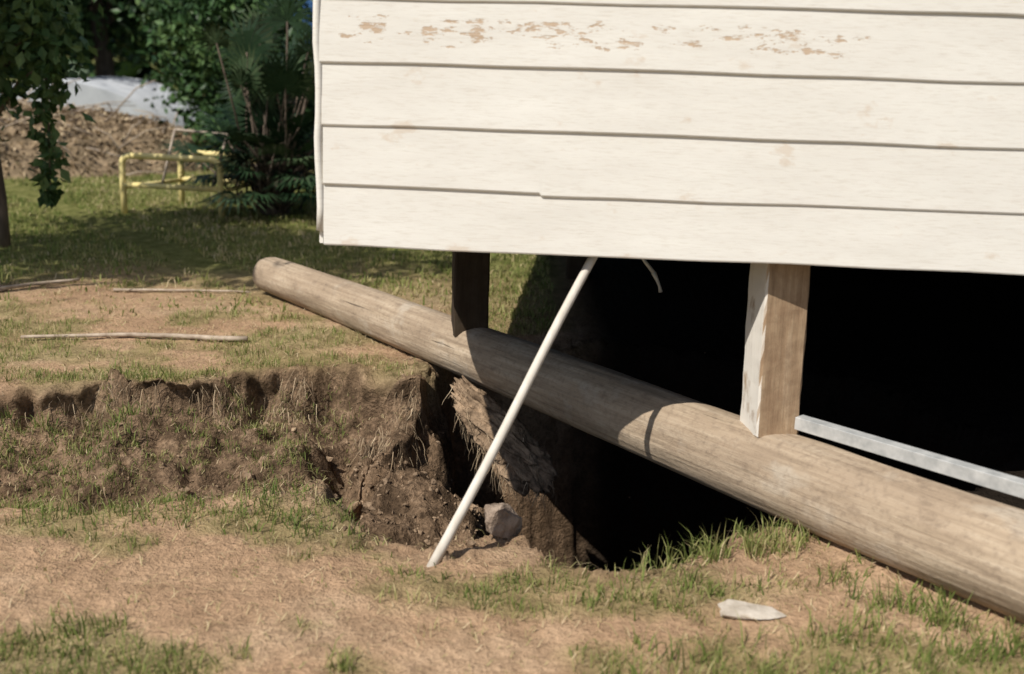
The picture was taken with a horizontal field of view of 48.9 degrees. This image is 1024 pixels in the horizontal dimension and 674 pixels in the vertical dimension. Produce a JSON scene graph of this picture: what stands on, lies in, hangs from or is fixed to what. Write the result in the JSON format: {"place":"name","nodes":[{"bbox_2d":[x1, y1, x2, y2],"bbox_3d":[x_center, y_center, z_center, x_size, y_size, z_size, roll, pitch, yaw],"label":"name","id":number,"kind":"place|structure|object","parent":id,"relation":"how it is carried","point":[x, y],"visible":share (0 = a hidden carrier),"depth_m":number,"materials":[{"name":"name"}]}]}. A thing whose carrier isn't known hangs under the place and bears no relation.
{"place":"outdoors","nodes":[
{"label":"outdoors","id":0,"kind":"place"},
{"bbox_2d":[0,168,558,328],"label":"lawn grass","id":1,"kind":"structure","parent":0,"point":[57,249],"depth_m":7.27,"materials":[{"name":"green plant"}]},
{"bbox_2d":[0,56,1023,673],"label":"ground","id":2,"kind":"structure","parent":0,"point":[926,360],"depth_m":4.32,"materials":[{"name":"soil"}]},
{"bbox_2d":[0,278,79,289],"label":"fallen stick","id":3,"kind":"object","parent":2,"relation":"on","point":[35,284],"visible":1,"depth_m":5.96,"materials":[{"name":"brown wood"}]},
{"bbox_2d":[0,0,103,247],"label":"broadleaf tree","id":4,"kind":"object","parent":2,"relation":"on","point":[33,22],"visible":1,"depth_m":6.69,"materials":[{"name":"green plant"}]},
{"bbox_2d":[1,0,176,76],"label":"garden tree","id":5,"kind":"object","parent":2,"relation":"on","point":[97,33],"visible":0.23,"depth_m":17.48,"materials":[{"name":"green plant"}]},
{"bbox_2d":[0,1,178,83],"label":"distant trees","id":6,"kind":"object","parent":2,"relation":"on","point":[136,72],"visible":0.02,"depth_m":33.73,"materials":[{"name":"green plant"}]},
{"bbox_2d":[0,76,205,130],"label":"arched iron shelter","id":7,"kind":"object","parent":2,"relation":"on","point":[99,90],"visible":0.34,"depth_m":14.97,"materials":[{"name":"silver metal"}]},
{"bbox_2d":[0,76,213,178],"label":"brush heap","id":8,"kind":"object","parent":2,"relation":"on","point":[104,143],"visible":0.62,"depth_m":11.19,"materials":[{"name":"brown wood"}]},
{"bbox_2d":[66,0,199,101],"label":"garden tree","id":9,"kind":"object","parent":2,"relation":"on","point":[120,56],"visible":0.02,"depth_m":18.31,"materials":[{"name":"green plant"}]},
{"bbox_2d":[21,333,247,341],"bbox_3d":[-1.672,-0.002,5.009,0.984,0.028,0.055,1,14,-4],"label":"fallen stick","id":10,"kind":"object","parent":2,"relation":"on","point":[194,336],"visible":0.98,"depth_m":5.02,"materials":[{"name":"brown wood"}]},
{"bbox_2d":[113,288,249,292],"bbox_3d":[-1.744,-0.247,5.968,0.706,0.024,0.035,0,14,-7],"label":"fallen stick","id":11,"kind":"object","parent":2,"relation":"on","point":[143,290],"visible":0.97,"depth_m":5.96,"materials":[{"name":"brown wood"}]},
{"bbox_2d":[119,128,257,217],"bbox_3d":[-2.512,-1.284,8.789,0.853,0.660,0.650,4,15,10],"label":"yellow bench frame","id":12,"kind":"object","parent":2,"relation":"on","point":[207,157],"visible":0.78,"depth_m":8.54,"materials":[{"name":"paint"}]},
{"bbox_2d":[110,0,312,118],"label":"leafy shrub","id":13,"kind":"object","parent":2,"relation":"on","point":[145,8],"visible":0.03,"depth_m":14.37,"materials":[{"name":"green plant"}]},
{"bbox_2d":[132,0,314,170],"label":"leafy shrub","id":14,"kind":"object","parent":2,"relation":"on","point":[179,37],"visible":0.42,"depth_m":11.18,"materials":[{"name":"green plant"}]},
{"bbox_2d":[158,0,316,215],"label":"fan palm","id":15,"kind":"object","parent":2,"relation":"on","point":[267,132],"visible":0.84,"depth_m":8.50,"materials":[{"name":"green plant"}]},
{"bbox_2d":[1,371,555,521],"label":"eroded soil bank","id":16,"kind":"object","parent":2,"relation":"attached to","point":[379,447],"visible":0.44,"depth_m":4.33,"materials":[{"name":"brown soil"}]},
{"bbox_2d":[450,375,557,496],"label":"root bound soil slab","id":17,"kind":"structure","parent":16,"relation":"attached to","point":[483,414],"depth_m":4.25,"materials":[{"name":"brown soil"}]},
{"bbox_2d":[287,73,314,164],"bbox_3d":[-1.845,-2.388,12.169,1.965,1.332,1.751,2,14,0],"label":"leafy shrub","id":18,"kind":"object","parent":2,"relation":"on","point":[311,105],"visible":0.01,"depth_m":11.90,"materials":[{"name":"green plant"}]},
{"bbox_2d":[295,0,314,109],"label":"blue shed","id":19,"kind":"structure","parent":2,"relation":"on","point":[311,6],"depth_m":21.16,"materials":[{"name":"metal"}]},
{"bbox_2d":[6,351,705,578],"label":"soil crumbs","id":20,"kind":"object","parent":2,"relation":"on","point":[366,506],"visible":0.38,"depth_m":3.95,"materials":[{"name":"brown soil"}]},
{"bbox_2d":[484,503,521,537],"bbox_3d":[-0.029,0.532,3.290,0.136,0.107,0.083,4,23,-30],"label":"rock","id":21,"kind":"object","parent":2,"relation":"on","point":[503,520],"visible":1,"depth_m":3.26,"materials":[{"name":"grey stone"}]},
{"bbox_2d":[0,268,1023,673],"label":"grass","id":22,"kind":"structure","parent":2,"relation":"on","point":[800,540],"depth_m":3.06,"materials":[{"name":"green plant"}]},
{"bbox_2d":[427,257,597,566],"bbox_3d":[0.015,0.185,3.157,0.610,0.881,0.030,-10,18,-38],"label":"prop rod","id":23,"kind":"object","parent":2,"relation":"on","point":[482,472],"visible":0.86,"depth_m":3.14,"materials":[{"name":"white metal"}]},
{"bbox_2d":[253,257,1023,622],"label":"timber log","id":24,"kind":"object","parent":2,"relation":"on","point":[965,545],"visible":0.96,"depth_m":3.38,"materials":[{"name":"brown wood"}]},
{"bbox_2d":[451,251,489,336],"bbox_3d":[-0.166,-0.295,4.539,0.143,0.585,0.143,0,14,-8],"label":"timber stump","id":25,"kind":"object","parent":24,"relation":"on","point":[470,289],"visible":0.56,"depth_m":4.50,"materials":[{"name":"brown wood"}]},
{"bbox_2d":[740,263,809,436],"bbox_3d":[0.777,0.021,3.332,0.137,0.545,0.137,-2,15,-10],"label":"timber stump","id":26,"kind":"object","parent":24,"relation":"on","point":[776,323],"visible":0.91,"depth_m":3.28,"materials":[{"name":"brown wood"}]},
{"bbox_2d":[794,415,1023,498],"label":"galvanised steel tube","id":27,"kind":"object","parent":24,"relation":"on","point":[966,471],"visible":1,"depth_m":3.06,"materials":[{"name":"silver metal"}]},
{"bbox_2d":[718,599,785,619],"bbox_3d":[0.596,0.685,2.811,0.164,0.025,0.098,1,16,-6],"label":"flat stone","id":28,"kind":"object","parent":2,"relation":"on","point":[728,607],"visible":0.99,"depth_m":2.80,"materials":[{"name":"white stone"}]},
{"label":"floor frame","id":29,"kind":"structure","parent":0,"visible":0},
{"bbox_2d":[642,259,662,292],"bbox_3d":[0.433,-0.288,3.754,0.155,0.273,0.026,8,16,23],"label":"hanging rope end","id":30,"kind":"object","parent":29,"relation":"hanging from","point":[651,270],"visible":0.62,"depth_m":3.75,"materials":[{"name":"fabric"}]},
{"bbox_3d":[4.640,-0.306,5.866,8.100,0.964,5.995,3,14,4],"label":"base skirting","id":31,"kind":"object","parent":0,"visible":0},
{"bbox_3d":[4.244,-2.068,5.460,8.998,2.644,5.996,3,14,4],"label":"wall frame","id":32,"kind":"object","parent":31,"relation":"on","visible":0},
{"bbox_2d":[319,134,323,242],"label":"side weatherboards","id":33,"kind":"object","parent":32,"relation":"attached to","point":[321,238],"visible":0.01,"depth_m":3.23,"materials":[{"name":"white paint"}]},
{"bbox_2d":[319,0,1023,274],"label":"front weatherboards","id":34,"kind":"object","parent":32,"relation":"attached to","point":[879,134],"visible":1,"depth_m":3.06,"materials":[{"name":"white paint"}]},
{"bbox_2d":[312,0,323,230],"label":"trim","id":35,"kind":"structure","parent":34,"relation":"attached to","point":[318,145],"depth_m":3.14,"materials":[{"name":"white paint"}]}
]}

